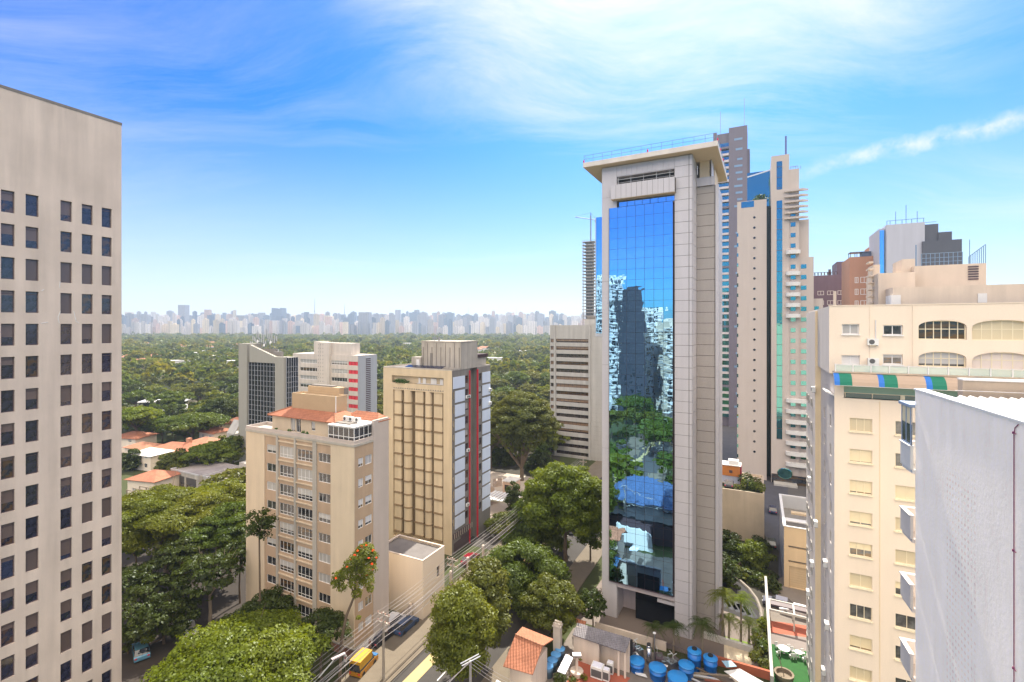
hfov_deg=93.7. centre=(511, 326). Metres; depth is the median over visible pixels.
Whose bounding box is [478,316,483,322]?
skyline tower
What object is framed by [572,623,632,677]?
shed
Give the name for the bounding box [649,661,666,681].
water tank
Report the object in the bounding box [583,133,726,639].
glass tower
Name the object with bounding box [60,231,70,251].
window
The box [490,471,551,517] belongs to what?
worksite ground
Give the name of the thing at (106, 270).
window
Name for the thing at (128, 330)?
skyline tower
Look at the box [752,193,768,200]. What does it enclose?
rooftop shrub
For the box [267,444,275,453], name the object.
window
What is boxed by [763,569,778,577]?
garden shrub
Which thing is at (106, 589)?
window
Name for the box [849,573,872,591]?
window
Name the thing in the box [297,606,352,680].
tree
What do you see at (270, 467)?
window
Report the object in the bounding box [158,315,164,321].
skyline tower
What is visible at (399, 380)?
planter shrub
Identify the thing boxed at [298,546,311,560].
window
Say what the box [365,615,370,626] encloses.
window
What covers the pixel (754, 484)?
terrace shrub
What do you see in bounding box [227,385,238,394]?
tree
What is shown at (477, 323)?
skyline tower
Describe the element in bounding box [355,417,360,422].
air conditioner
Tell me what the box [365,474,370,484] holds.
window
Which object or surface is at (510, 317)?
skyline tower
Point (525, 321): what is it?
skyline tower
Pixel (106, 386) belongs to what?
window
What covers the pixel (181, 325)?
skyline tower
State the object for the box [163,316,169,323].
skyline tower
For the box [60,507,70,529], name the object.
window
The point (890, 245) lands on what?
apartment tower
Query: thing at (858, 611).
window
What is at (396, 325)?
skyline tower
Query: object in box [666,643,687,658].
railing
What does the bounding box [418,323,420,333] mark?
skyline tower
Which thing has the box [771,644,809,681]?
lawn
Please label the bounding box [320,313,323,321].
skyline tower
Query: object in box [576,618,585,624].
roof scrap
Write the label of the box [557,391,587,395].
window
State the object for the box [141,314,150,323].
skyline tower
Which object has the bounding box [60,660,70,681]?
window
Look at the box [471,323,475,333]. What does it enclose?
skyline tower
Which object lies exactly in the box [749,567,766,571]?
garden shrub
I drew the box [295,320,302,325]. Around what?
skyline tower
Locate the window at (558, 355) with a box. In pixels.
[557,354,587,357]
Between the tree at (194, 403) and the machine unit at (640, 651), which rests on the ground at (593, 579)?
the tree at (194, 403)
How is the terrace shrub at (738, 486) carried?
on the planter wall at (743, 513)
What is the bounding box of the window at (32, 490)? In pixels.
[26,484,37,506]
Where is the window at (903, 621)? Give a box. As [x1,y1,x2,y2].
[894,613,914,632]
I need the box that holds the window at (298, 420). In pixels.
[297,419,300,432]
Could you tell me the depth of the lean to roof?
59.05 m
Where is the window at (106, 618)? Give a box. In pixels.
[102,612,110,633]
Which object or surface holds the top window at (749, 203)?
in the hotel tower at (776, 301)
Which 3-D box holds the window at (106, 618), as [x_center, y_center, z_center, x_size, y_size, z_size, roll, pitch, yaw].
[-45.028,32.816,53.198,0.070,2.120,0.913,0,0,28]
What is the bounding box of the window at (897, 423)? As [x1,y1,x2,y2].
[894,421,914,437]
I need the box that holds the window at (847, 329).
[841,324,859,334]
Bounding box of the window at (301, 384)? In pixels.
[300,383,310,386]
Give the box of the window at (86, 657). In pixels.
[82,650,91,672]
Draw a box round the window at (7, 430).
[1,423,13,445]
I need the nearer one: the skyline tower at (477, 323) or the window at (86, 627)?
the window at (86, 627)
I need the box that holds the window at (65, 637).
[60,629,70,652]
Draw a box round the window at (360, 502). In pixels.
[358,498,362,507]
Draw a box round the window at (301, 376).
[300,375,316,379]
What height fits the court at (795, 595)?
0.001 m
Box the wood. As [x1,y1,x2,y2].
[122,331,549,386]
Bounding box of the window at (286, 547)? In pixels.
[280,540,293,554]
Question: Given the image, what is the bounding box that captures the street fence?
[385,544,487,631]
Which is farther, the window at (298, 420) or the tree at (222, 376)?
the tree at (222, 376)
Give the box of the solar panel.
[405,365,444,368]
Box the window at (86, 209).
[82,204,91,224]
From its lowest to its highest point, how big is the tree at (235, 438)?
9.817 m
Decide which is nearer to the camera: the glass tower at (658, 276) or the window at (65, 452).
the window at (65, 452)
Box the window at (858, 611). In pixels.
[849,604,872,623]
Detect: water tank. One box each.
[630,655,644,673]
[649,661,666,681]
[667,669,687,681]
[678,659,694,680]
[687,646,701,671]
[703,653,717,676]
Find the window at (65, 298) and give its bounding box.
[60,293,70,313]
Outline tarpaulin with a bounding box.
[724,669,762,681]
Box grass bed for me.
[724,636,750,644]
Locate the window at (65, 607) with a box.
[60,599,70,621]
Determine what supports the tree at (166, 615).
on the car park
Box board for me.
[635,672,646,677]
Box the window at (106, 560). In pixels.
[102,554,110,574]
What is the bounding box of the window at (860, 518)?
[849,511,872,528]
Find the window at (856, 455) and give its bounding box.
[849,449,872,465]
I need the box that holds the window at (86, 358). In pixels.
[82,354,91,373]
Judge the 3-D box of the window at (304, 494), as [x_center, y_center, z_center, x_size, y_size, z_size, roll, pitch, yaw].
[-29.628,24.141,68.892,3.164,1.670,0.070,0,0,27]
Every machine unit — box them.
[634,640,643,657]
[655,646,663,661]
[661,653,671,663]
[666,653,677,670]
[670,651,679,665]
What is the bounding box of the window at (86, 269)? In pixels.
[82,264,91,283]
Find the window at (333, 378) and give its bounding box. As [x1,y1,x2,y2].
[332,377,346,381]
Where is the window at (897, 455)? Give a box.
[894,453,904,468]
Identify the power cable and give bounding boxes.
[310,461,577,670]
[311,458,578,664]
[311,460,583,680]
[311,513,513,673]
[314,465,575,672]
[319,520,514,681]
[322,519,517,681]
[324,520,515,678]
[327,518,520,680]
[327,521,517,681]
[336,522,520,680]
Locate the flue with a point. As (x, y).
(648, 653)
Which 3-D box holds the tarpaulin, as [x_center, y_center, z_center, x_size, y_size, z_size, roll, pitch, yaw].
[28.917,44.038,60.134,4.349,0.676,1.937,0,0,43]
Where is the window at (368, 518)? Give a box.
[365,514,370,524]
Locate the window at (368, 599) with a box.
[365,595,370,606]
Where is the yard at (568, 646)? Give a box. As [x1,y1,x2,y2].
[546,628,737,681]
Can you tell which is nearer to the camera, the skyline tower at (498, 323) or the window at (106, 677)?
the window at (106, 677)
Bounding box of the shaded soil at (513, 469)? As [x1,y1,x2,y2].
[490,445,559,476]
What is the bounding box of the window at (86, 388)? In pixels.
[82,383,91,403]
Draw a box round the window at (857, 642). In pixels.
[849,635,872,654]
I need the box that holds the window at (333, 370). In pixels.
[332,369,346,373]
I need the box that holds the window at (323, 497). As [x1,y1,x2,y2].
[319,492,329,503]
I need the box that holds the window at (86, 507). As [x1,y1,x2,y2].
[82,502,91,522]
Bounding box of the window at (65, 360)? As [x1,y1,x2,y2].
[60,354,70,374]
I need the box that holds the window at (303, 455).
[298,449,311,461]
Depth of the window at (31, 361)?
47.79 m
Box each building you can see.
[170,461,245,489]
[227,343,297,462]
[779,494,805,590]
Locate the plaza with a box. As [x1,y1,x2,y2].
[577,579,763,666]
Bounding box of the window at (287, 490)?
[280,483,293,496]
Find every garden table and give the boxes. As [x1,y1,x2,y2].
[778,644,789,653]
[794,649,802,657]
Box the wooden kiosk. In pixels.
[722,458,741,483]
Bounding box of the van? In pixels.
[349,648,377,677]
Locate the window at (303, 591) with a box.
[298,584,311,599]
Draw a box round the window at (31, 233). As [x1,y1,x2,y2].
[26,227,37,248]
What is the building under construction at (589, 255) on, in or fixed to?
on the ground at (593, 579)
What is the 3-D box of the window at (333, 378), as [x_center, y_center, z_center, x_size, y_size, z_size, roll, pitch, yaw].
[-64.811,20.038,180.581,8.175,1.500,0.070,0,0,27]
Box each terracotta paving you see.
[567,661,629,681]
[770,621,805,636]
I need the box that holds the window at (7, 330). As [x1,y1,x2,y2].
[1,324,13,345]
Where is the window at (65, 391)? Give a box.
[60,385,70,405]
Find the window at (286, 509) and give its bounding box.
[280,502,293,516]
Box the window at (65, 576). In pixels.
[60,568,70,590]
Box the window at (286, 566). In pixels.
[280,559,293,573]
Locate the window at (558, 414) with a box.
[557,413,587,418]
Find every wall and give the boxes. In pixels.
[595,622,666,650]
[704,631,752,653]
[716,655,769,679]
[722,474,763,540]
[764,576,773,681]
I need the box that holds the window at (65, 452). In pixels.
[60,446,70,467]
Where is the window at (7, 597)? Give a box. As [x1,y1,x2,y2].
[1,588,13,613]
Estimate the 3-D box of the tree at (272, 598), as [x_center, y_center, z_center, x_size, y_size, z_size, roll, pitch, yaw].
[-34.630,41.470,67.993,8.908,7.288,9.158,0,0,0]
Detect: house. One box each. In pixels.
[122,431,158,452]
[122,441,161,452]
[123,469,180,493]
[131,447,173,470]
[137,399,190,410]
[153,438,199,453]
[170,360,188,362]
[192,437,219,443]
[198,426,228,437]
[219,417,238,430]
[488,357,502,360]
[503,627,553,681]
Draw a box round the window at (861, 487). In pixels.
[849,480,872,496]
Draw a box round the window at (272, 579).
[267,574,275,584]
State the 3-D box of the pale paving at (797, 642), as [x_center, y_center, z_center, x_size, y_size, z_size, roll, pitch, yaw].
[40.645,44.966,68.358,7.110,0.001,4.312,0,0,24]
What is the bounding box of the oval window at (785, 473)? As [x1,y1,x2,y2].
[777,468,791,478]
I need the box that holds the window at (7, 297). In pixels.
[1,290,13,312]
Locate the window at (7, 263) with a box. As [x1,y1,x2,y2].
[1,257,13,278]
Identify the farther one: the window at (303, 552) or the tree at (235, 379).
the tree at (235, 379)
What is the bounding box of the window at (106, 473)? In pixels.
[102,468,110,487]
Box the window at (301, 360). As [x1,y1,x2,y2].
[300,359,316,363]
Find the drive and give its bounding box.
[721,581,759,624]
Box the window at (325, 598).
[319,592,329,603]
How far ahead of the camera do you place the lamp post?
63.91 m
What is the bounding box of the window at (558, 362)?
[557,361,587,365]
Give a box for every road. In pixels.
[391,477,601,681]
[764,475,787,578]
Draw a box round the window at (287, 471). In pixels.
[280,465,293,477]
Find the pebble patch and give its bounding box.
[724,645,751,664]
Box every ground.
[122,344,769,681]
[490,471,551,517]
[722,425,805,496]
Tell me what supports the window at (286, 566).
in the apartment block at (321, 489)
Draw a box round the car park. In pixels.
[122,534,261,681]
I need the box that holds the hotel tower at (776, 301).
[737,136,822,488]
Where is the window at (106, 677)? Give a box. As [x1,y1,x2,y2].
[102,669,110,681]
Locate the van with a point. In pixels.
(363, 665)
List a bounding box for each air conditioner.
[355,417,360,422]
[806,588,809,596]
[809,559,813,567]
[813,519,817,527]
[821,665,825,676]
[822,558,827,568]
[824,620,828,630]
[867,339,878,345]
[867,358,878,371]
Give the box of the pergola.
[768,598,805,631]
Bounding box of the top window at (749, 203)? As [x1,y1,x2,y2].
[741,201,753,207]
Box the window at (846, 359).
[841,355,860,365]
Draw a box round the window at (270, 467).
[267,463,275,471]
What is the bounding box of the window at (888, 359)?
[882,354,903,365]
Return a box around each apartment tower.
[713,98,749,426]
[869,211,961,272]
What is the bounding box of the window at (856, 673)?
[849,666,871,681]
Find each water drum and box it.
[547,656,557,672]
[547,662,553,678]
[551,650,560,666]
[555,645,564,660]
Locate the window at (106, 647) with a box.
[102,641,110,662]
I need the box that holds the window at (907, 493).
[894,485,914,502]
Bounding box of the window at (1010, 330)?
[972,320,1023,340]
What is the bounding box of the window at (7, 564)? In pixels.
[1,555,13,579]
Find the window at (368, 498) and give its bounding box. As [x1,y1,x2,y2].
[365,494,370,504]
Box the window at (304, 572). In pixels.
[298,565,311,579]
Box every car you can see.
[132,639,149,662]
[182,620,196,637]
[371,626,393,647]
[389,611,405,625]
[392,615,418,636]
[460,552,478,564]
[724,479,733,487]
[762,595,792,607]
[766,537,775,548]
[769,505,776,513]
[779,602,805,619]
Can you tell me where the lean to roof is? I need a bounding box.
[557,654,572,673]
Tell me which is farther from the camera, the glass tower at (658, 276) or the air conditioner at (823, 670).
the glass tower at (658, 276)
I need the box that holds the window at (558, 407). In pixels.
[557,405,587,410]
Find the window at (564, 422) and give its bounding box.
[557,420,587,425]
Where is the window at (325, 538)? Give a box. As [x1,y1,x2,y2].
[319,532,329,543]
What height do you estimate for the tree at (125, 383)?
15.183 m
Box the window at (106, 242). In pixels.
[102,237,110,256]
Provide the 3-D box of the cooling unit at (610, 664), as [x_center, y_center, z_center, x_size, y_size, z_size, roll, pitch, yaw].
[12.749,44.160,62.203,0.800,1.480,0.660,0,0,27]
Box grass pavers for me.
[723,599,757,617]
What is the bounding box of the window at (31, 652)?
[26,644,37,668]
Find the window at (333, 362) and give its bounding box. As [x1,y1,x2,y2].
[332,360,346,364]
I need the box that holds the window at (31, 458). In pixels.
[26,452,37,474]
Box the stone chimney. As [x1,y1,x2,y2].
[552,620,562,650]
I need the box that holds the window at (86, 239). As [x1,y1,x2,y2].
[82,234,91,254]
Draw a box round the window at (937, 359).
[918,352,964,366]
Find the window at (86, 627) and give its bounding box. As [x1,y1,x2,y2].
[82,620,91,642]
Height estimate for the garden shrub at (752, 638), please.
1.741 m
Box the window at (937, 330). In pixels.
[918,321,965,339]
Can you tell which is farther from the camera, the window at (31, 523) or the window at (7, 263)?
the window at (31, 523)
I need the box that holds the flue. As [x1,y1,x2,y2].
[646,642,650,664]
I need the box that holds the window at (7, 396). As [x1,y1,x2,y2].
[1,390,13,412]
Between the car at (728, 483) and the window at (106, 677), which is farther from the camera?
the car at (728, 483)
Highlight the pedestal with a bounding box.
[570,652,582,678]
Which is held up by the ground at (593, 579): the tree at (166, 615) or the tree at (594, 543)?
the tree at (594, 543)
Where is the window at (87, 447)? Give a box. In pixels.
[82,442,91,462]
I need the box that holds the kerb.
[735,577,763,615]
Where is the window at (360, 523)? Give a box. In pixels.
[358,519,362,528]
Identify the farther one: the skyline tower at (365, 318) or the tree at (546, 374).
the skyline tower at (365, 318)
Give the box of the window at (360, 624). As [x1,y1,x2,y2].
[358,621,362,631]
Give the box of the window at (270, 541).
[267,537,275,546]
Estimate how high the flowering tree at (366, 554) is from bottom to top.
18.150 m
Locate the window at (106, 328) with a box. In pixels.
[102,324,110,342]
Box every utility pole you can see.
[377,611,389,679]
[447,557,457,587]
[460,653,480,681]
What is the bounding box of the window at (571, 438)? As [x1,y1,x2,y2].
[559,436,587,441]
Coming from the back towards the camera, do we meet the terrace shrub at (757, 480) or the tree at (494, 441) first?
the tree at (494, 441)
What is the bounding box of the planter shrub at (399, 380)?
[393,379,409,383]
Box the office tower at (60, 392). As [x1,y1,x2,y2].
[0,84,121,681]
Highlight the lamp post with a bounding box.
[653,632,655,660]
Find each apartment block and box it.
[245,384,390,657]
[293,341,376,412]
[383,335,489,555]
[550,316,601,460]
[806,240,1023,681]
[814,261,843,307]
[842,247,872,304]
[898,378,1023,681]
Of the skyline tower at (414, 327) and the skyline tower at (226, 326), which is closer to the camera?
the skyline tower at (414, 327)
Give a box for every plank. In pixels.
[693,674,718,679]
[694,672,729,676]
[696,667,726,681]
[705,679,721,681]
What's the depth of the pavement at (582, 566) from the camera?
84.62 m
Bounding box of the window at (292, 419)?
[291,418,294,431]
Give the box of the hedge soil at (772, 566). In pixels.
[722,535,778,609]
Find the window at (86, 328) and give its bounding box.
[82,324,91,343]
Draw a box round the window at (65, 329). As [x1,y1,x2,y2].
[60,324,70,343]
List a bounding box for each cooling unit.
[591,660,604,680]
[603,666,609,681]
[607,659,613,674]
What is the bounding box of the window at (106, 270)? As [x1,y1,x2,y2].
[102,266,110,285]
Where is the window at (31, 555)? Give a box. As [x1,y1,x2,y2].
[26,548,37,571]
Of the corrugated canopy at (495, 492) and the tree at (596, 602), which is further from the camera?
the corrugated canopy at (495, 492)
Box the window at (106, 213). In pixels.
[102,208,110,227]
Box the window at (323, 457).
[319,453,329,462]
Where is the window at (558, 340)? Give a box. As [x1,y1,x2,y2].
[557,339,587,342]
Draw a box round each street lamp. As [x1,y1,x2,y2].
[314,652,345,681]
[344,654,346,678]
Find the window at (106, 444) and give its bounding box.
[102,439,110,458]
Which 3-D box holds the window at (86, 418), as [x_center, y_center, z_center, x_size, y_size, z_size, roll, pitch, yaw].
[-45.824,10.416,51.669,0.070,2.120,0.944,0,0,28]
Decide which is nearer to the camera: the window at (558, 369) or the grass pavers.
the grass pavers
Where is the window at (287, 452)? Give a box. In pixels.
[280,446,293,458]
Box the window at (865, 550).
[849,542,872,559]
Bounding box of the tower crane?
[575,213,594,240]
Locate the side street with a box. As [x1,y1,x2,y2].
[468,531,500,549]
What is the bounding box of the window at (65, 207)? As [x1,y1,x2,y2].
[60,200,70,221]
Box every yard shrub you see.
[553,670,566,681]
[568,675,578,681]
[580,673,587,680]
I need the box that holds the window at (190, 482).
[179,476,195,489]
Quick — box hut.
[502,476,520,492]
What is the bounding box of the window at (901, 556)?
[894,549,914,567]
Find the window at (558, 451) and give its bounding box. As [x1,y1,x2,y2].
[557,450,587,456]
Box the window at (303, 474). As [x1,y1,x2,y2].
[298,468,311,481]
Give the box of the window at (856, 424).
[849,418,872,433]
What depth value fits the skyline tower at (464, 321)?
2169.09 m
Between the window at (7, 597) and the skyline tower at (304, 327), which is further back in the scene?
the skyline tower at (304, 327)
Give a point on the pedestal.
(576, 670)
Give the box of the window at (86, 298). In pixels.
[82,294,91,313]
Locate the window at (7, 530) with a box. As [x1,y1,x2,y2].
[1,522,13,546]
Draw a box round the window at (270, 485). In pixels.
[267,481,275,490]
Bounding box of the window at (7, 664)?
[1,654,13,680]
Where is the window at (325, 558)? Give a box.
[319,552,329,563]
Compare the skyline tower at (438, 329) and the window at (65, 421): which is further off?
the skyline tower at (438, 329)
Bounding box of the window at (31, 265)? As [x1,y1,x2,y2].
[26,259,37,280]
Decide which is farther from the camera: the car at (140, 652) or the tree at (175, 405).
the tree at (175, 405)
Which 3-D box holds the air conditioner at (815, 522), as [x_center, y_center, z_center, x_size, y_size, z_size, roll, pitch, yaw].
[33.690,21.920,53.298,0.392,0.680,0.840,0,0,27]
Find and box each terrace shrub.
[733,484,740,489]
[738,472,754,483]
[740,478,752,488]
[741,477,745,489]
[749,482,756,490]
[752,477,761,483]
[755,482,765,492]
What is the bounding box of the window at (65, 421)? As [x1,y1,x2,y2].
[60,416,70,436]
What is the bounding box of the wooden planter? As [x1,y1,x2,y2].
[774,657,793,681]
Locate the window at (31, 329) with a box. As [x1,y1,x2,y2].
[26,324,37,344]
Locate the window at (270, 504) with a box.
[267,500,275,509]
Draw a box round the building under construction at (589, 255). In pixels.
[582,239,594,322]
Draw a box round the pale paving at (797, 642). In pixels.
[771,633,805,650]
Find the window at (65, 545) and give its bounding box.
[60,538,70,559]
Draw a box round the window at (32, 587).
[26,580,37,603]
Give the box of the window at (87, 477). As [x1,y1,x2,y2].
[82,472,91,492]
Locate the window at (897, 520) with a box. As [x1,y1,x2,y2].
[894,517,902,533]
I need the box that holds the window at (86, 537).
[82,531,91,552]
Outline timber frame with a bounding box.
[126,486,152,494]
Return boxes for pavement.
[334,461,601,681]
[481,538,601,681]
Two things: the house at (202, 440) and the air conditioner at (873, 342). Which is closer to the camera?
the air conditioner at (873, 342)
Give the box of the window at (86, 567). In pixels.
[82,561,91,582]
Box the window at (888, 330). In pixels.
[882,325,903,335]
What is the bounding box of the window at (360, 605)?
[358,601,362,611]
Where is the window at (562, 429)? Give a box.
[558,428,587,433]
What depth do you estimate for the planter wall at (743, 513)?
100.84 m
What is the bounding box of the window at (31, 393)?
[26,388,37,409]
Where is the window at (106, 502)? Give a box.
[102,497,110,516]
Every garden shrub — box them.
[722,529,743,551]
[722,551,734,568]
[722,558,740,589]
[723,538,748,561]
[731,558,748,567]
[732,566,751,581]
[736,538,769,571]
[739,568,754,583]
[742,570,758,586]
[747,572,764,586]
[748,634,763,644]
[748,649,760,661]
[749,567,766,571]
[751,534,772,551]
[751,627,760,634]
[752,645,764,655]
[754,617,770,632]
[755,638,768,652]
[757,575,777,589]
[758,632,767,639]
[758,658,774,669]
[759,575,782,594]
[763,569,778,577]
[767,554,776,560]
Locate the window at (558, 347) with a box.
[557,346,587,349]
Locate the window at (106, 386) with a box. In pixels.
[102,382,110,400]
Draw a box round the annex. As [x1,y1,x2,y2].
[389,534,444,619]
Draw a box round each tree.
[122,379,142,392]
[122,389,153,406]
[122,401,134,406]
[122,406,163,430]
[122,448,141,470]
[122,471,233,574]
[122,531,151,562]
[122,551,191,614]
[122,589,202,644]
[122,602,148,653]
[123,383,147,394]
[127,395,153,405]
[134,382,151,387]
[137,414,166,432]
[139,603,333,681]
[142,384,166,393]
[145,390,196,407]
[145,418,171,443]
[149,403,166,411]
[149,535,213,597]
[150,389,166,395]
[152,412,231,439]
[153,448,197,470]
[159,376,188,384]
[164,404,187,415]
[164,404,194,415]
[168,387,187,392]
[169,383,187,389]
[169,547,245,626]
[173,429,192,441]
[176,379,191,386]
[177,440,239,464]
[179,498,245,583]
[182,382,218,399]
[182,429,203,439]
[187,403,205,411]
[187,477,245,514]
[190,401,203,406]
[195,397,238,426]
[196,466,245,489]
[199,390,229,401]
[203,393,224,401]
[208,372,234,392]
[211,380,233,391]
[217,532,245,603]
[218,435,243,462]
[218,435,245,449]
[218,609,243,621]
[223,448,244,463]
[225,372,238,382]
[226,383,238,392]
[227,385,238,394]
[229,411,238,417]
[235,584,300,616]
[242,507,278,610]
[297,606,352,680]
[330,542,379,681]
[377,379,382,389]
[377,392,382,403]
[377,404,382,412]
[421,579,498,681]
[457,556,512,664]
[480,536,572,621]
[484,511,523,539]
[490,377,509,389]
[490,389,564,480]
[490,390,498,401]
[490,391,508,400]
[490,424,506,468]
[492,447,515,466]
[494,385,514,394]
[499,383,514,388]
[500,490,572,551]
[501,371,531,387]
[503,480,521,513]
[517,383,539,392]
[518,572,584,638]
[522,461,601,561]
[523,371,540,383]
[524,452,556,472]
[535,429,569,456]
[537,372,549,382]
[537,384,549,400]
[538,389,549,398]
[539,376,549,386]
[572,517,601,560]
[579,588,607,626]
[643,620,668,649]
[660,619,688,652]
[685,615,721,660]
[704,587,740,636]
[716,613,742,638]
[721,591,758,641]
[734,616,765,643]
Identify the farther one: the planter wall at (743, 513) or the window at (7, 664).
the planter wall at (743, 513)
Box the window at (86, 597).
[82,590,91,612]
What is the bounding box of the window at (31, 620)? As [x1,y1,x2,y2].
[26,612,37,636]
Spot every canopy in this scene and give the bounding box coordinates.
[490,490,522,503]
[722,661,736,666]
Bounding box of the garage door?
[790,566,805,589]
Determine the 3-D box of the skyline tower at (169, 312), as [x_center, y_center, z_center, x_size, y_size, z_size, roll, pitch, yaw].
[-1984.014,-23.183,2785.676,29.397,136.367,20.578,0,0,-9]
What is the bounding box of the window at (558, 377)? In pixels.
[557,376,587,380]
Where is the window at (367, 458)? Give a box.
[365,454,370,464]
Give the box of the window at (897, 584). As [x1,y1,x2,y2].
[894,581,901,597]
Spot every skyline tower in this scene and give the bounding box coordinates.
[122,315,125,324]
[125,313,133,327]
[126,327,130,334]
[131,321,134,334]
[135,322,140,333]
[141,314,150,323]
[141,321,145,333]
[145,324,150,333]
[151,312,155,319]
[156,323,159,332]
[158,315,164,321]
[162,324,167,333]
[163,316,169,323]
[166,310,173,320]
[168,321,171,333]
[170,323,178,333]
[172,313,176,322]
[178,305,188,322]
[180,319,182,333]
[185,324,190,334]
[191,319,195,333]
[192,311,196,321]
[193,323,199,333]
[200,314,203,327]
[202,318,208,333]
[204,310,211,317]
[207,315,213,325]
[213,319,218,333]
[215,314,220,320]
[219,323,224,333]
[224,321,227,332]
[226,314,232,319]
[228,320,232,333]
[233,320,239,334]
[236,315,248,323]
[243,318,247,326]
[248,323,253,334]
[249,315,253,323]
[252,325,260,333]
[253,317,258,324]
[258,313,264,325]
[260,319,263,334]
[263,315,270,319]
[264,324,268,334]
[269,320,271,333]
[272,308,285,319]
[272,320,278,334]
[276,315,283,320]
[279,320,284,333]
[283,322,287,333]
[288,321,294,333]
[292,325,295,333]
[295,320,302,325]
[296,314,301,319]
[300,322,308,334]
[304,317,309,324]
[308,314,313,325]
[313,313,319,326]
[313,326,318,334]
[319,321,324,334]
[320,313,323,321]
[325,317,331,325]
[325,324,332,333]
[333,320,336,334]
[339,322,342,334]
[343,322,347,333]
[348,313,354,324]
[350,324,355,334]
[358,321,362,334]
[359,312,371,334]
[367,323,369,334]
[373,323,375,334]
[374,313,379,322]
[376,322,379,333]
[380,317,384,333]
[385,320,390,333]
[389,314,395,324]
[389,324,394,332]
[395,310,400,320]
[395,320,398,334]
[399,326,403,332]
[401,313,405,325]
[404,316,409,324]
[404,324,408,332]
[409,312,419,321]
[412,321,417,334]
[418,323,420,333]
[419,312,427,325]
[421,324,426,334]
[428,319,433,334]
[432,313,436,321]
[436,327,441,334]
[438,314,445,333]
[443,325,447,333]
[444,312,454,321]
[444,317,447,325]
[448,319,452,335]
[453,325,458,334]
[460,326,464,333]
[462,316,465,326]
[466,314,471,326]
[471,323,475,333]
[475,321,479,333]
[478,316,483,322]
[480,322,484,334]
[483,318,488,326]
[489,318,494,333]
[496,321,500,332]
[500,324,503,334]
[501,315,507,324]
[506,321,512,334]
[508,315,512,321]
[513,315,516,324]
[516,317,521,325]
[516,324,522,333]
[518,311,522,325]
[523,319,527,325]
[523,325,527,334]
[528,315,533,320]
[528,321,534,334]
[536,325,542,333]
[537,313,543,326]
[543,325,548,334]
[549,310,555,315]
[549,314,553,324]
[557,319,563,324]
[562,314,566,324]
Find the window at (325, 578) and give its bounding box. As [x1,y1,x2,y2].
[319,572,329,583]
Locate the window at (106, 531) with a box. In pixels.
[102,525,110,545]
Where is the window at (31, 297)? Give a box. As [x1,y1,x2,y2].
[26,291,37,312]
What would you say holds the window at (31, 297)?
in the office tower at (60, 392)
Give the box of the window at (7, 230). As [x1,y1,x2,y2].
[1,223,13,245]
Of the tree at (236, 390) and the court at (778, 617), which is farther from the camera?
the tree at (236, 390)
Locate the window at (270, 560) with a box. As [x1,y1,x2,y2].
[267,555,275,565]
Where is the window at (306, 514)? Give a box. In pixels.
[298,507,311,520]
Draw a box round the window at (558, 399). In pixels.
[557,398,587,403]
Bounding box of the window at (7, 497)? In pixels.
[1,489,13,512]
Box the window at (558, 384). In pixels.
[557,383,587,387]
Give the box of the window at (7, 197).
[1,190,13,212]
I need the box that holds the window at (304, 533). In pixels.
[298,526,311,540]
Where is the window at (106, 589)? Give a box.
[102,583,110,604]
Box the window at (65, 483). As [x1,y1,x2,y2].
[60,477,70,498]
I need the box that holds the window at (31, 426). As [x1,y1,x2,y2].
[26,420,37,441]
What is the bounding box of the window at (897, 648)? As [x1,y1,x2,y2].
[894,645,901,662]
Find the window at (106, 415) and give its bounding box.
[102,410,110,429]
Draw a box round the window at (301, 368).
[300,367,316,371]
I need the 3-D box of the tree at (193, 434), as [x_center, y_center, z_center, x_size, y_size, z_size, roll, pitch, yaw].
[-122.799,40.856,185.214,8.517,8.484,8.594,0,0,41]
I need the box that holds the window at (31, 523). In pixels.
[26,516,37,538]
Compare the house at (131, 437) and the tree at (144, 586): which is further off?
the house at (131, 437)
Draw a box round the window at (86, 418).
[82,413,91,432]
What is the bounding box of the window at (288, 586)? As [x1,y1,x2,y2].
[280,578,293,592]
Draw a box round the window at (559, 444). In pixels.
[557,443,587,448]
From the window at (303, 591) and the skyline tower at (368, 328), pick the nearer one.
the window at (303, 591)
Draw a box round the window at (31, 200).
[26,194,37,216]
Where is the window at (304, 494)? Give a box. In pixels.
[298,487,311,501]
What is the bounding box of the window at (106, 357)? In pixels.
[102,353,110,371]
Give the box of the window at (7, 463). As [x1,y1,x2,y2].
[1,456,13,479]
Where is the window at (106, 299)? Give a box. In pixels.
[102,295,110,313]
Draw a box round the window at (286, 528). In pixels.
[280,521,293,535]
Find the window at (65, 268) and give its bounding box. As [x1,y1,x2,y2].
[60,262,70,282]
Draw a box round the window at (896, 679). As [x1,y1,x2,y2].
[895,677,910,681]
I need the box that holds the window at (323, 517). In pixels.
[319,512,329,523]
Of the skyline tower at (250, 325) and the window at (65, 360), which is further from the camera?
the skyline tower at (250, 325)
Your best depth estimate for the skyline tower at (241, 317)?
2335.57 m
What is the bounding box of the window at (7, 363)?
[1,357,13,378]
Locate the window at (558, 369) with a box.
[557,368,587,372]
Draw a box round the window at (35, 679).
[26,676,37,681]
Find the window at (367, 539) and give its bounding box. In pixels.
[365,534,370,543]
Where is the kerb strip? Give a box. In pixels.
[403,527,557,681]
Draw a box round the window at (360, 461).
[358,457,362,466]
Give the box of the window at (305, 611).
[298,604,311,618]
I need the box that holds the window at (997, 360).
[972,352,1023,370]
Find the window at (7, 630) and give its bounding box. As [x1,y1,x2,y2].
[1,621,13,646]
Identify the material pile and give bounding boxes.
[493,480,500,486]
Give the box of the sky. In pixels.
[0,0,1023,317]
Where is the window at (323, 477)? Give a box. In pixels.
[319,473,329,482]
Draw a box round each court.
[770,606,805,624]
[778,577,805,604]
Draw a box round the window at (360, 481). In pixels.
[358,478,362,487]
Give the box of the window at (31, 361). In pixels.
[26,356,37,377]

